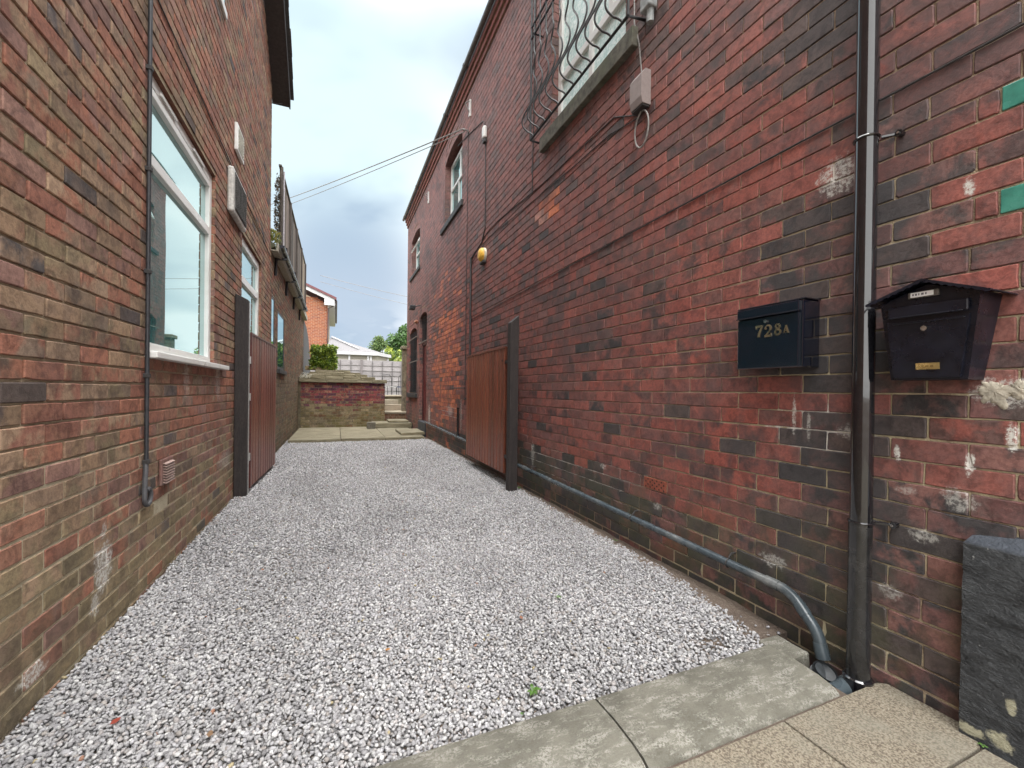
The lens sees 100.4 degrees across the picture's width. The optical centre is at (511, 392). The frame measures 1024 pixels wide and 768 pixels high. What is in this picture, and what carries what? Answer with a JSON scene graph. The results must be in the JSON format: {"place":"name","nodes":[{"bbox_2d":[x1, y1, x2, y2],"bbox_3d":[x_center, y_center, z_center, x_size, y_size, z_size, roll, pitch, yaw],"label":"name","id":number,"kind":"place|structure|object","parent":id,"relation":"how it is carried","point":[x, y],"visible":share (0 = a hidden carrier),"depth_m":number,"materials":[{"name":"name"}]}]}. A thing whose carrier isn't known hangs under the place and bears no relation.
{"place":"outdoors","nodes":[
{"label":"outdoors","id":0,"kind":"place"},
{"bbox_2d":[320,275,406,296],"bbox_3d":[-5.352,-6.721,30.188,15.002,1.427,0.027,1,0,-22],"label":"overhead wire","id":1,"kind":"object","parent":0,"point":[362,286],"visible":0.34,"depth_m":28.29,"materials":[{"name":"black metal"}]},
{"bbox_2d":[323,282,403,303],"bbox_3d":[-5.360,-6.071,30.190,15.003,1.923,0.023,1,0,-22],"label":"overhead wire","id":2,"kind":"object","parent":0,"point":[366,294],"visible":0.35,"depth_m":28.40,"materials":[{"name":"black metal"}]},
{"bbox_2d":[270,0,487,351],"label":"sky","id":3,"kind":"structure","parent":0,"point":[374,81],"materials":[{"name":"blue"}]},
{"bbox_2d":[0,435,983,767],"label":"ground","id":4,"kind":"structure","parent":0,"point":[762,631],"depth_m":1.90,"materials":[{"name":"grey gravel"}]},
{"bbox_2d":[110,717,120,724],"bbox_3d":[-1.344,1.113,1.446,0.022,0.004,0.025,1,0,-22],"label":"fallen leaf","id":5,"kind":"object","parent":4,"relation":"on","point":[115,720],"visible":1,"depth_m":1.45,"materials":[{"name":"brown plant"}]},
{"bbox_2d":[0,0,293,743],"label":"brown brick house","id":6,"kind":"structure","parent":4,"relation":"on","point":[92,547],"depth_m":2.04,"materials":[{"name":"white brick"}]},
{"bbox_2d":[142,0,153,506],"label":"cable conduit","id":7,"kind":"object","parent":6,"relation":"attached to","point":[147,492],"visible":1,"depth_m":2.37,"materials":[{"name":"black plastic"}]},
{"bbox_2d":[159,455,174,485],"bbox_3d":[-2.165,0.489,2.684,0.034,0.160,0.195,1,0,-22],"label":"wall vent","id":8,"kind":"object","parent":6,"relation":"attached to","point":[166,470],"depth_m":2.64,"materials":[{"name":"pink plastic"}]},
{"bbox_2d":[144,76,228,369],"bbox_3d":[-2.404,-1.039,3.197,0.156,1.673,1.760,1,0,-22],"label":"window","id":9,"kind":"structure","parent":6,"relation":"in","point":[181,204],"depth_m":3.02,"materials":[{"name":"white plastic"}]},
{"bbox_2d":[158,0,270,256],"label":"cable","id":10,"kind":"object","parent":6,"relation":"attached to","point":[202,99],"visible":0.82,"depth_m":3.19,"materials":[{"name":"black plastic"}]},
{"bbox_2d":[227,165,246,231],"bbox_3d":[-2.835,-1.980,4.417,0.069,0.440,0.640,1,0,-22],"label":"extractor cowl","id":11,"kind":"object","parent":6,"relation":"attached to","point":[236,201],"visible":1,"depth_m":4.23,"materials":[{"name":"white plastic"}]},
{"bbox_2d":[234,122,243,164],"bbox_3d":[-2.896,-2.641,4.538,0.036,0.280,0.340,1,0,-22],"label":"wall vent","id":12,"kind":"object","parent":6,"relation":"attached to","point":[238,143],"depth_m":4.45,"materials":[{"name":"white plastic"}]},
{"bbox_2d":[241,237,258,335],"bbox_3d":[-3.355,-0.957,5.385,0.073,1.695,1.330,1,0,-22],"label":"window","id":13,"kind":"structure","parent":6,"relation":"in","point":[250,266],"depth_m":5.63,"materials":[{"name":"white plastic"}]},
{"bbox_2d":[233,293,249,496],"bbox_3d":[-2.876,0.080,4.540,0.117,2.238,0.105,1,0,-22],"label":"gate post","id":14,"kind":"object","parent":4,"relation":"on","point":[241,379],"visible":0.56,"depth_m":4.49,"materials":[{"name":"black wood"}]},
{"bbox_2d":[247,303,276,494],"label":"gate","id":15,"kind":"structure","parent":14,"relation":"attached to","point":[261,405],"depth_m":5.21,"materials":[{"name":"brown wood"}]},
{"bbox_2d":[269,241,307,451],"bbox_3d":[-7.871,-1.179,9.400,5.795,4.600,7.800,1,0,-22],"label":"brick extension","id":16,"kind":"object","parent":4,"relation":"on","point":[286,333],"visible":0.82,"depth_m":8.85,"materials":[{"name":"brown brick"}]},
{"bbox_2d":[271,296,273,343],"bbox_3d":[-4.028,-1.014,7.168,0.012,1.180,0.380,1,0,-22],"label":"window","id":17,"kind":"structure","parent":16,"relation":"in","point":[272,306],"depth_m":7.19,"materials":[{"name":"clear glass"}]},
{"bbox_2d":[270,228,281,247],"bbox_3d":[-4.095,-2.656,7.312,0.274,0.325,0.525,1,0,-22],"label":"roof plant","id":18,"kind":"object","parent":16,"relation":"on","point":[276,235],"visible":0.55,"depth_m":7.25,"materials":[{"name":"green plant"}]},
{"bbox_2d":[277,311,286,374],"bbox_3d":[-4.454,-0.933,8.269,0.066,1.160,1.200,1,0,-22],"label":"window","id":19,"kind":"structure","parent":16,"relation":"in","point":[280,345],"depth_m":8.24,"materials":[{"name":"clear glass"}]},
{"bbox_2d":[274,164,305,319],"bbox_3d":[-5.283,-3.056,10.514,0.178,2.091,7.068,1,0,-22],"label":"timber screen","id":20,"kind":"object","parent":16,"relation":"on","point":[290,239],"visible":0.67,"depth_m":9.13,"materials":[{"name":"wood"}]},
{"bbox_2d":[273,173,280,237],"bbox_3d":[-4.181,-3.280,7.611,0.170,1.276,0.149,1,0,40],"label":"dead creeper","id":21,"kind":"object","parent":20,"relation":"attached to","point":[276,212],"visible":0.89,"depth_m":7.59,"materials":[{"name":"brown plant"}]},
{"bbox_2d":[303,321,309,375],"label":"rendered wall","id":22,"kind":"structure","parent":4,"relation":"on","point":[306,355],"depth_m":14.84,"materials":[{"name":"grey paint"}]},
{"bbox_2d":[288,427,340,442],"bbox_3d":[-4.829,1.038,10.597,1.036,0.081,3.148,1,0,-22],"label":"stone flag","id":23,"kind":"object","parent":4,"relation":"on","point":[318,434],"visible":0.89,"depth_m":9.99,"materials":[{"name":"stone"}]},
{"bbox_2d":[298,370,386,428],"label":"retaining wall","id":24,"kind":"structure","parent":4,"relation":"on","point":[336,398],"depth_m":12.56,"materials":[{"name":"brick"}]},
{"bbox_2d":[299,372,313,377],"bbox_3d":[-5.949,-0.498,12.302,0.364,0.173,0.467,1,0,37],"label":"prunings heap","id":25,"kind":"object","parent":24,"relation":"on","point":[307,375],"visible":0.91,"depth_m":12.23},
{"bbox_2d":[305,366,335,369],"bbox_3d":[-6.137,-0.774,13.688,0.880,0.118,0.400,1,0,-22],"label":"planter","id":26,"kind":"object","parent":24,"relation":"on","point":[313,368],"visible":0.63,"depth_m":13.46,"materials":[{"name":"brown wood"}]},
{"bbox_2d":[308,344,338,369],"bbox_3d":[-6.077,-1.136,13.778,0.927,0.932,0.860,1,0,-22],"label":"hedge bush","id":27,"kind":"object","parent":24,"relation":"on","point":[327,353],"visible":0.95,"depth_m":13.50,"materials":[{"name":"green plant"}]},
{"bbox_2d":[340,427,384,441],"bbox_3d":[-3.902,1.045,10.953,0.936,0.082,3.095,1,0,-22],"label":"stone flag","id":28,"kind":"object","parent":4,"relation":"on","point":[356,434],"visible":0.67,"depth_m":10.29,"materials":[{"name":"stone"}]},
{"bbox_2d":[367,422,375,428],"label":"stone block","id":29,"kind":"structure","parent":28,"relation":"on","point":[371,425],"depth_m":11.73,"materials":[{"name":"grey stone"}]},
{"bbox_2d":[371,421,411,428],"bbox_3d":[-3.576,0.968,12.601,1.071,0.203,0.924,1,0,-22],"label":"stone step","id":30,"kind":"object","parent":4,"relation":"on","point":[385,424],"visible":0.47,"depth_m":12.25,"materials":[{"name":"stone"}]},
{"bbox_2d":[387,419,407,421],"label":"step slab","id":31,"kind":"structure","parent":30,"relation":"on","point":[396,420],"depth_m":12.49,"materials":[{"name":"stone"}]},
{"bbox_2d":[385,400,397,403],"bbox_3d":[-4.647,0.653,15.883,0.779,0.783,0.312,1,0,-22],"label":"stone ledge","id":32,"kind":"object","parent":4,"relation":"on","point":[391,401],"visible":0.24,"depth_m":15.80,"materials":[{"name":"beige stone"}]},
{"bbox_2d":[385,404,400,410],"bbox_3d":[-3.222,0.749,15.501,3.120,0.630,0.511,1,0,-22],"label":"stone ledge","id":33,"kind":"object","parent":4,"relation":"on","point":[392,407],"depth_m":14.87,"materials":[{"name":"beige stone"}]},
{"bbox_2d":[385,395,400,403],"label":"terrace wall","id":34,"kind":"structure","parent":4,"relation":"on","point":[393,397],"depth_m":16.49,"materials":[{"name":"stone"}]},
{"bbox_2d":[385,411,405,420],"bbox_3d":[-3.650,0.828,14.444,1.526,0.454,1.724,1,0,-22],"label":"brick step","id":35,"kind":"object","parent":4,"relation":"on","point":[395,414],"visible":0.32,"depth_m":13.52,"materials":[{"name":"brick"}]},
{"bbox_2d":[376,428,423,439],"bbox_3d":[-2.932,1.059,10.992,0.883,0.079,2.467,1,0,-22],"label":"stone flag","id":36,"kind":"object","parent":4,"relation":"on","point":[389,433],"visible":0.6,"depth_m":10.19,"materials":[{"name":"stone"}]},
{"bbox_2d":[395,428,424,434],"bbox_3d":[-2.596,0.994,10.812,0.578,0.069,1.056,1,0,-22],"label":"loose slab","id":37,"kind":"object","parent":36,"relation":"on","point":[414,431],"depth_m":10.54,"materials":[{"name":"stone"}]},
{"bbox_2d":[400,346,406,410],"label":"garden pier","id":38,"kind":"structure","parent":4,"relation":"on","point":[404,378],"depth_m":13.72,"materials":[{"name":"brick"}]},
{"bbox_2d":[373,699,645,767],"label":"kerb stone","id":39,"kind":"object","parent":4,"relation":"on","point":[588,734],"visible":1,"depth_m":1.36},
{"bbox_2d":[506,316,518,491],"bbox_3d":[0.004,0.174,4.925,0.103,2.118,0.100,1,0,-22],"label":"gate post","id":40,"kind":"object","parent":4,"relation":"on","point":[512,403],"visible":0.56,"depth_m":4.88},
{"bbox_2d":[463,346,506,472],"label":"gate","id":41,"kind":"structure","parent":40,"relation":"attached to","point":[486,415],"depth_m":5.72,"materials":[{"name":"brown wood"}]},
{"bbox_2d":[527,684,540,695],"bbox_3d":[0.076,1.129,1.614,0.049,0.016,0.059,1,0,38],"label":"weed","id":42,"kind":"object","parent":4,"relation":"on","point":[533,689],"visible":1,"depth_m":1.62,"materials":[{"name":"green plant"}]},
{"bbox_2d":[431,440,760,636],"bbox_3d":[-0.369,1.141,5.991,0.290,0.037,8.460,1,0,-22],"label":"soil strip","id":43,"kind":"object","parent":4,"relation":"on","point":[714,597],"visible":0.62,"depth_m":2.72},
{"bbox_2d":[402,0,1023,721],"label":"red brick building","id":44,"kind":"structure","parent":4,"relation":"on","point":[644,396],"depth_m":2.38,"materials":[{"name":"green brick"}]},
{"bbox_2d":[406,330,417,397],"bbox_3d":[-2.841,-0.813,12.452,0.230,1.910,1.500,1,0,-22],"label":"window","id":45,"kind":"structure","parent":44,"relation":"in","point":[413,371],"depth_m":12.56,"materials":[{"name":"black glass"}]},
{"bbox_2d":[409,237,419,282],"bbox_3d":[-2.708,-3.916,12.290,0.230,1.140,1.650,1,0,-22],"label":"window","id":46,"kind":"structure","parent":44,"relation":"in","point":[417,245],"depth_m":12.55,"materials":[{"name":"white plastic"}]},
{"bbox_2d":[409,305,420,310],"bbox_3d":[-2.591,-2.278,11.406,0.286,0.152,0.200,1,0,-22],"label":"floodlight","id":47,"kind":"object","parent":44,"relation":"attached to","point":[411,307],"visible":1,"depth_m":11.30,"materials":[{"name":"black metal"}]},
{"bbox_2d":[423,345,426,420],"bbox_3d":[-2.201,-0.246,11.087,0.058,2.000,0.860,1,0,-22],"label":"door","id":48,"kind":"structure","parent":44,"relation":"in","point":[425,347],"depth_m":11.27,"materials":[{"name":"red paint"}]},
{"bbox_2d":[440,147,462,235],"bbox_3d":[-1.123,-4.048,8.438,0.220,1.370,1.680,1,0,-22],"label":"window","id":49,"kind":"structure","parent":44,"relation":"in","point":[456,169],"depth_m":8.57,"materials":[{"name":"white plastic"}]},
{"bbox_2d":[464,132,468,404],"bbox_3d":[-0.785,-2.146,7.371,0.012,4.720,0.032,1,0,-22],"label":"cable","id":50,"kind":"object","parent":44,"relation":"attached to","point":[466,265],"visible":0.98,"depth_m":7.37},
{"bbox_2d":[465,99,470,116],"bbox_3d":[-0.751,-4.825,7.227,0.112,0.280,0.050,1,0,-22],"label":"wall bracket","id":51,"kind":"object","parent":44,"relation":"attached to","point":[469,108],"depth_m":7.22,"materials":[{"name":"white plastic"}]},
{"bbox_2d":[469,257,471,354],"bbox_3d":[-0.697,-1.038,7.103,0.033,2.410,0.053,1,0,-22],"label":"conduit","id":52,"kind":"object","parent":44,"relation":"attached to","point":[470,291],"visible":0.66,"depth_m":7.09,"materials":[{"name":"plastic"}]},
{"bbox_2d":[458,121,484,145],"bbox_3d":[-0.704,-4.320,7.232,0.012,0.580,1.627,1,0,-22],"label":"cable","id":53,"kind":"object","parent":44,"relation":"attached to","point":[471,132],"visible":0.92,"depth_m":7.16,"materials":[{"name":"black plastic"}]},
{"bbox_2d":[471,143,485,257],"bbox_3d":[-0.531,-3.032,6.778,0.015,1.600,0.698,1,0,-22],"label":"cable","id":54,"kind":"object","parent":44,"relation":"attached to","point":[485,199],"visible":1,"depth_m":6.46,"materials":[{"name":"black plastic"}]},
{"bbox_2d":[478,248,486,264],"bbox_3d":[-0.462,-2.075,6.477,0.095,0.243,0.216,1,0,-22],"label":"alarm box","id":55,"kind":"object","parent":44,"relation":"attached to","point":[482,254],"visible":1,"depth_m":6.41,"materials":[{"name":"beige plastic"}]},
{"bbox_2d":[482,125,486,144],"bbox_3d":[-0.420,-3.903,6.468,0.060,0.250,0.100,1,0,-22],"label":"bulkhead light","id":56,"kind":"object","parent":44,"relation":"attached to","point":[484,133],"visible":1,"depth_m":6.43,"materials":[{"name":"white plastic"}]},
{"bbox_2d":[532,12,535,193],"bbox_3d":[0.258,-3.673,4.883,0.012,2.778,0.063,1,0,-22],"label":"cable","id":57,"kind":"object","parent":44,"relation":"attached to","point":[533,115],"visible":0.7,"depth_m":4.89,"materials":[{"name":"black plastic"}]},
{"bbox_2d":[472,115,634,257],"bbox_3d":[0.132,-2.237,5.151,0.010,0.310,4.264,1,0,-22],"label":"cable","id":58,"kind":"object","parent":44,"relation":"attached to","point":[561,166],"visible":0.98,"depth_m":4.17,"materials":[{"name":"black plastic"}]},
{"bbox_2d":[472,118,636,261],"bbox_3d":[0.134,-2.176,5.143,0.008,0.226,4.241,1,0,-22],"label":"cable","id":59,"kind":"object","parent":44,"relation":"attached to","point":[563,175],"visible":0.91,"depth_m":4.13,"materials":[{"name":"black plastic"}]},
{"bbox_2d":[539,0,637,153],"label":"window","id":60,"kind":"structure","parent":44,"relation":"in","point":[623,44],"depth_m":3.94,"materials":[{"name":"glass"}]},
{"bbox_2d":[521,0,656,143],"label":"window grille","id":61,"kind":"object","parent":44,"relation":"attached to","point":[647,7],"depth_m":3.94,"materials":[{"name":"black metal"}]},
{"bbox_2d":[424,421,830,660],"bbox_3d":[-0.368,0.938,6.162,0.102,0.411,9.302,1,0,-22],"label":"waste pipe","id":62,"kind":"object","parent":44,"relation":"attached to","point":[820,645],"visible":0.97,"depth_m":2.33,"materials":[{"name":"grey plastic"}]},
{"bbox_2d":[456,408,458,435],"bbox_3d":[-0.972,0.541,7.663,0.059,0.540,0.059,1,0,-22],"label":"standpipe","id":63,"kind":"object","parent":62,"relation":"attached to","point":[457,434],"visible":0.86,"depth_m":7.64,"materials":[{"name":"black plastic"}]},
{"bbox_2d":[810,661,837,681],"bbox_3d":[1.343,1.256,1.865,0.103,0.150,0.139,1,0,-22],"label":"drain socket","id":64,"kind":"object","parent":62,"relation":"attached to","point":[826,671],"visible":0.42,"depth_m":1.85,"materials":[{"name":"grey plastic"}]},
{"bbox_2d":[634,0,641,71],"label":"cable","id":65,"kind":"object","parent":44,"relation":"attached to","point":[638,41],"visible":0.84,"depth_m":3.17,"materials":[{"name":"grey plastic"}]},
{"bbox_2d":[630,68,650,148],"bbox_3d":[0.934,-2.052,3.105,0.085,0.535,0.161,1,0,-22],"label":"junction box","id":66,"kind":"object","parent":44,"relation":"attached to","point":[640,93],"visible":1,"depth_m":3.06,"materials":[{"name":"beige plastic"}]},
{"bbox_2d":[471,22,1023,320],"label":"cable","id":67,"kind":"object","parent":44,"relation":"attached to","point":[949,63],"visible":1,"depth_m":1.99,"materials":[{"name":"black plastic"}]},
{"bbox_2d":[736,297,820,370],"bbox_3d":[1.297,-0.275,2.107,0.140,0.317,0.352,1,0,-22],"label":"letterbox","id":68,"kind":"object","parent":44,"relation":"attached to","point":[779,335],"visible":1,"depth_m":2.03,"materials":[{"name":"black metal"}]},
{"bbox_2d":[737,312,799,368],"bbox_3d":[1.249,-0.245,2.095,0.008,0.250,0.319,1,0,-22],"label":"box door","id":69,"kind":"structure","parent":68,"relation":"in","point":[782,350],"depth_m":2.08,"materials":[{"name":"black metal"}]},
{"bbox_2d":[842,0,905,692],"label":"downpipe","id":70,"kind":"object","parent":44,"relation":"attached to","point":[856,673],"visible":0.98,"depth_m":1.71,"materials":[{"name":"black plastic"}]},
{"bbox_2d":[829,675,851,694],"bbox_3d":[1.367,1.213,1.755,0.174,0.077,0.080,1,0,-22],"label":"gully pipe","id":71,"kind":"object","parent":70,"relation":"attached to","point":[840,683],"visible":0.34,"depth_m":1.72,"materials":[{"name":"grey plastic"}]},
{"bbox_2d":[865,279,1017,380],"bbox_3d":[1.512,-0.221,1.525,0.185,0.352,0.340,1,0,-22],"label":"letterbox","id":72,"kind":"object","parent":44,"relation":"attached to","point":[934,330],"visible":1,"depth_m":1.48,"materials":[{"name":"black paint"}]},
{"bbox_2d":[887,313,970,377],"bbox_3d":[1.479,-0.158,1.518,0.039,0.209,0.229,1,0,-22],"label":"box door","id":73,"kind":"structure","parent":72,"relation":"in","point":[944,342],"depth_m":1.51,"materials":[{"name":"black paint"}]},
{"bbox_2d":[959,535,1023,767],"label":"plinth","id":74,"kind":"structure","parent":44,"relation":"attached to","point":[991,703],"depth_m":1.40,"materials":[{"name":"black stone"}]},
{"bbox_2d":[595,645,839,767],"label":"kerb stone","id":75,"kind":"object","parent":4,"relation":"on","point":[669,720],"visible":0.81,"depth_m":1.57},
{"bbox_2d":[674,722,844,767],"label":"paving flag","id":76,"kind":"object","parent":4,"relation":"on","point":[782,745],"visible":1,"depth_m":1.37,"materials":[{"name":"beige concrete"}]},
{"bbox_2d":[759,635,809,668],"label":"concrete block","id":77,"kind":"structure","parent":4,"relation":"on","point":[788,648],"depth_m":1.93,"materials":[{"name":"concrete"}]},
{"bbox_2d":[785,683,979,767],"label":"paving flag","id":78,"kind":"object","parent":4,"relation":"on","point":[879,725],"visible":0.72,"depth_m":1.47,"materials":[{"name":"beige concrete"}]},
{"bbox_2d":[954,749,1017,767],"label":"paving flag","id":79,"kind":"object","parent":4,"relation":"on","point":[984,758],"visible":1,"depth_m":1.35,"materials":[{"name":"beige concrete"}]},
{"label":"raised garden","id":80,"kind":"structure","parent":4,"relation":"on","visible":0},
{"bbox_2d":[305,283,336,358],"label":"gabled brick house","id":81,"kind":"structure","parent":80,"relation":"on","point":[321,312],"depth_m":22.75,"materials":[{"name":"orange brick"}]},
{"bbox_2d":[310,359,401,394],"bbox_3d":[-6.179,-0.656,20.157,9.260,1.720,0.130,1,0,-22],"label":"panel fence","id":82,"kind":"object","parent":80,"relation":"on","point":[377,370],"visible":0.12,"depth_m":20.13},
{"bbox_2d":[328,336,390,360],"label":"pale garage","id":83,"kind":"structure","parent":80,"relation":"on","point":[347,351],"depth_m":22.67,"materials":[{"name":"white"}]},
{"bbox_2d":[367,335,387,352],"bbox_3d":[-10.813,-2.287,34.440,1.740,4.777,1.994,1,0,-22],"label":"tree","id":84,"kind":"object","parent":80,"relation":"on","point":[379,344],"visible":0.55,"depth_m":34.18,"materials":[{"name":"green plant"}]},
{"bbox_2d":[384,346,392,355],"bbox_3d":[-9.360,-1.677,31.837,1.308,3.614,1.567,1,0,44],"label":"tree","id":85,"kind":"object","parent":80,"relation":"on","point":[385,350],"visible":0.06,"depth_m":31.77,"materials":[{"name":"green plant"}]},
{"bbox_2d":[382,374,396,394],"bbox_3d":[-5.064,-0.269,17.626,0.480,0.991,0.421,1,0,45],"label":"railing","id":86,"kind":"object","parent":80,"relation":"on","point":[388,384],"visible":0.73,"depth_m":17.80,"materials":[{"name":"white metal"}]},
{"bbox_2d":[385,349,401,360],"bbox_3d":[-7.729,-1.474,30.225,2.927,3.260,2.186,1,0,-22],"label":"tree","id":87,"kind":"object","parent":80,"relation":"on","point":[395,355],"visible":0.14,"depth_m":30.00,"materials":[{"name":"green plant"}]},
{"bbox_2d":[386,323,406,351],"bbox_3d":[-9.959,-3.125,39.009,3.599,6.440,3.815,1,0,-22],"label":"tree","id":88,"kind":"object","parent":80,"relation":"on","point":[398,340],"visible":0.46,"depth_m":37.79,"materials":[{"name":"green plant"}]},
{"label":"cable hook","id":89,"kind":"object","parent":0,"visible":0},
{"bbox_2d":[271,129,462,204],"bbox_3d":[-8.038,-7.283,15.634,0.021,5.261,22.018,1,0,-41],"label":"overhead wire","id":90,"kind":"object","parent":89,"relation":"attached to","point":[384,161],"visible":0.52,"depth_m":9.59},
{"bbox_2d":[272,132,463,210],"bbox_3d":[-8.041,-7.053,15.635,0.016,4.915,22.016,1,0,-41],"label":"overhead wire","id":91,"kind":"object","parent":89,"relation":"attached to","point":[387,164],"visible":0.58,"depth_m":9.40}
]}

